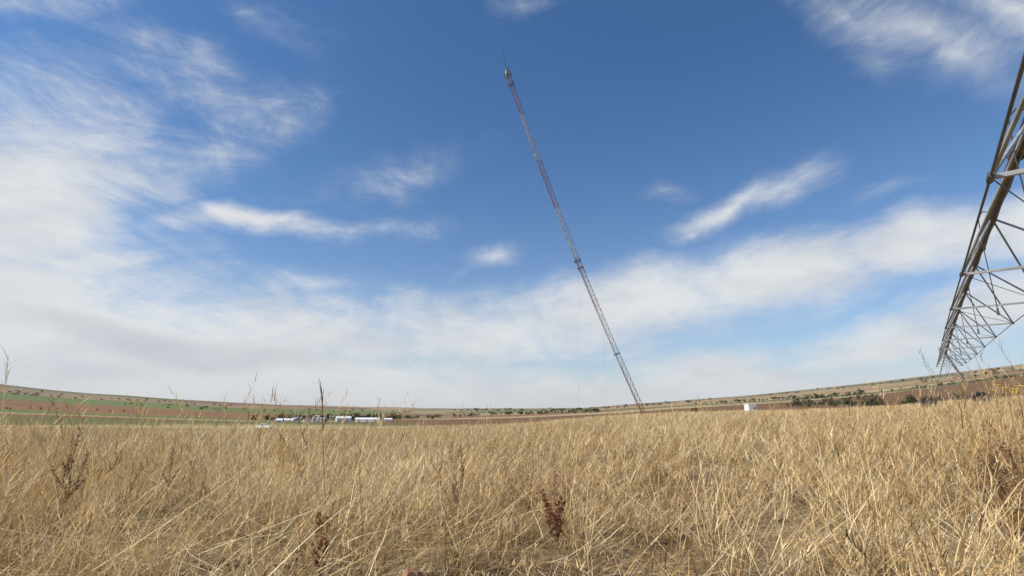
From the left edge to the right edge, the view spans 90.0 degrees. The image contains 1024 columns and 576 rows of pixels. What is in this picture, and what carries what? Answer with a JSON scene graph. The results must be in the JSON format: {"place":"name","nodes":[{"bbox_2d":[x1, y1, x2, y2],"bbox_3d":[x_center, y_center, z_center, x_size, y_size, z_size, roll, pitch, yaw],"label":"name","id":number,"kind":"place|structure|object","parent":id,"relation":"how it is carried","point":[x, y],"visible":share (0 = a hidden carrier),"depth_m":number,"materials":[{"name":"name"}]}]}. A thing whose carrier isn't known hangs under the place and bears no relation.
{"place":"outdoors","nodes":[
{"label":"outdoors","id":0,"kind":"place"},
{"bbox_2d":[0,364,1023,575],"bbox_3d":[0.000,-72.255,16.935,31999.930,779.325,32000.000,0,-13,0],"label":"ground","id":1,"kind":"structure","parent":0,"point":[20,402],"depth_m":6.57,"materials":[{"name":"brown soil"}]},
{"bbox_2d":[46,418,88,547],"bbox_3d":[-2.936,1.274,3.366,0.178,0.815,0.161,0,-13,0],"label":"dock weed","id":2,"kind":"object","parent":1,"relation":"on","point":[69,478],"visible":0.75,"depth_m":3.39,"materials":[{"name":"brown plant"}]},
{"bbox_2d":[162,434,179,517],"bbox_3d":[-2.790,1.533,4.182,0.118,0.663,0.122,0,-13,0],"label":"dock weed","id":3,"kind":"object","parent":1,"relation":"on","point":[169,472],"visible":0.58,"depth_m":4.17,"materials":[{"name":"brown plant"}]},
{"bbox_2d":[185,446,205,495],"bbox_3d":[-3.520,2.022,5.647,0.113,0.622,0.206,-7,-15,27],"label":"dock weed","id":4,"kind":"object","parent":1,"relation":"on","point":[191,465],"visible":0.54,"depth_m":5.64,"materials":[{"name":"brown plant"}]},
{"bbox_2d":[256,423,272,428],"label":"pickup truck","id":5,"kind":"object","parent":1,"relation":"on","point":[265,425],"visible":0.38,"depth_m":169.99,"materials":[{"name":"white paint"}]},
{"bbox_2d":[275,418,295,421],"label":"white barn","id":6,"kind":"structure","parent":1,"relation":"on","point":[285,419],"depth_m":700.05,"materials":[{"name":"metal"}]},
{"bbox_2d":[311,500,335,575],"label":"dock weed","id":7,"kind":"object","parent":1,"relation":"on","point":[320,541],"visible":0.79,"depth_m":2.31,"materials":[{"name":"brown plant"}]},
{"bbox_2d":[335,416,350,421],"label":"white barn","id":8,"kind":"structure","parent":1,"relation":"on","point":[343,418],"depth_m":734.34,"materials":[{"name":"metal"}]},
{"bbox_2d":[355,418,380,421],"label":"white barn","id":9,"kind":"structure","parent":1,"relation":"on","point":[367,419],"depth_m":789.39,"materials":[{"name":"metal"}]},
{"bbox_2d":[402,566,426,575],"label":"red clay rock","id":10,"kind":"object","parent":1,"relation":"on","point":[408,571],"visible":1,"depth_m":1.77,"materials":[{"name":"brown stone"}]},
{"bbox_2d":[446,448,463,530],"bbox_3d":[-0.419,1.530,3.883,0.105,0.647,0.225,9,-16,-35],"label":"dock weed","id":11,"kind":"object","parent":1,"relation":"on","point":[461,480],"visible":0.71,"depth_m":3.87,"materials":[{"name":"brown plant"}]},
{"bbox_2d":[0,335,1023,575],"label":"dry grass","id":12,"kind":"structure","parent":1,"relation":"on","point":[966,427],"depth_m":3.67,"materials":[{"name":"beige plant"}]},
{"bbox_2d":[4,367,1022,421],"bbox_3d":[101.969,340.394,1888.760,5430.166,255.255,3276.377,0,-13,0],"label":"distant trees","id":13,"kind":"object","parent":1,"relation":"on","point":[846,401],"visible":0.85,"depth_m":938.31,"materials":[{"name":"green plant"}]},
{"bbox_2d":[863,398,884,406],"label":"tree","id":14,"kind":"object","parent":13,"relation":"part of","point":[872,400],"visible":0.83,"depth_m":305.56,"materials":[{"name":"green plant"}]},
{"bbox_2d":[539,473,565,575],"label":"dock weed","id":15,"kind":"object","parent":1,"relation":"on","point":[555,520],"visible":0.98,"depth_m":2.85,"materials":[{"name":"brown plant"}]},
{"bbox_2d":[502,47,644,413],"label":"radio mast","id":16,"kind":"object","parent":1,"relation":"on","point":[528,134],"visible":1,"depth_m":125.89,"materials":[{"name":"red metal"}]},
{"bbox_2d":[744,404,755,410],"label":"equipment shelter","id":17,"kind":"object","parent":1,"relation":"on","point":[750,406],"visible":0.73,"depth_m":132.19,"materials":[{"name":"white metal"}]},
{"bbox_2d":[904,395,920,404],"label":"tree","id":18,"kind":"object","parent":1,"relation":"on","point":[910,398],"visible":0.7,"depth_m":231.76,"materials":[{"name":"green plant"}]},
{"bbox_2d":[920,53,1023,407],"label":"pivot irrigator","id":19,"kind":"structure","parent":1,"relation":"on","point":[1013,153],"depth_m":9.76,"materials":[{"name":"metal"}]},
{"bbox_2d":[943,437,1023,527],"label":"dry weed clump","id":20,"kind":"object","parent":1,"relation":"on","point":[980,487],"visible":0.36,"depth_m":3.78,"materials":[{"name":"plant"}]},
{"bbox_2d":[962,452,1023,550],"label":"dry weed clump","id":21,"kind":"object","parent":1,"relation":"on","point":[1021,531],"visible":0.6,"depth_m":3.15,"materials":[{"name":"plant"}]},
{"bbox_2d":[978,421,1010,522],"bbox_3d":[3.540,1.350,3.724,0.201,0.745,0.138,4,-14,-15],"label":"dock weed","id":22,"kind":"object","parent":1,"relation":"on","point":[991,456],"visible":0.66,"depth_m":3.75,"materials":[{"name":"brown plant"}]},
{"bbox_2d":[993,384,1006,449],"bbox_3d":[6.168,1.762,6.367,0.172,1.103,0.186,-5,-14,20],"label":"yellow wildflower","id":23,"kind":"object","parent":1,"relation":"on","point":[997,403],"visible":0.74,"depth_m":6.45,"materials":[{"name":"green plant"}]},
{"bbox_2d":[1001,388,1019,454],"bbox_3d":[6.567,1.833,6.654,0.202,1.051,0.140,0,-13,0],"label":"yellow wildflower","id":24,"kind":"object","parent":1,"relation":"on","point":[1007,390],"visible":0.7,"depth_m":6.74,"materials":[{"name":"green plant"}]},
{"bbox_2d":[1000,425,1023,484],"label":"dock weed","id":25,"kind":"object","parent":1,"relation":"on","point":[1009,455],"visible":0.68,"depth_m":3.59,"materials":[{"name":"brown plant"}]},
{"bbox_2d":[1010,385,1023,422],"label":"yellow wildflower","id":26,"kind":"object","parent":1,"relation":"on","point":[1018,391],"visible":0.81,"depth_m":5.28,"materials":[{"name":"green plant"}]},
{"bbox_2d":[0,0,1023,408],"label":"sky","id":27,"kind":"structure","parent":0,"point":[199,199],"materials":[{"name":"blue"}]}
]}

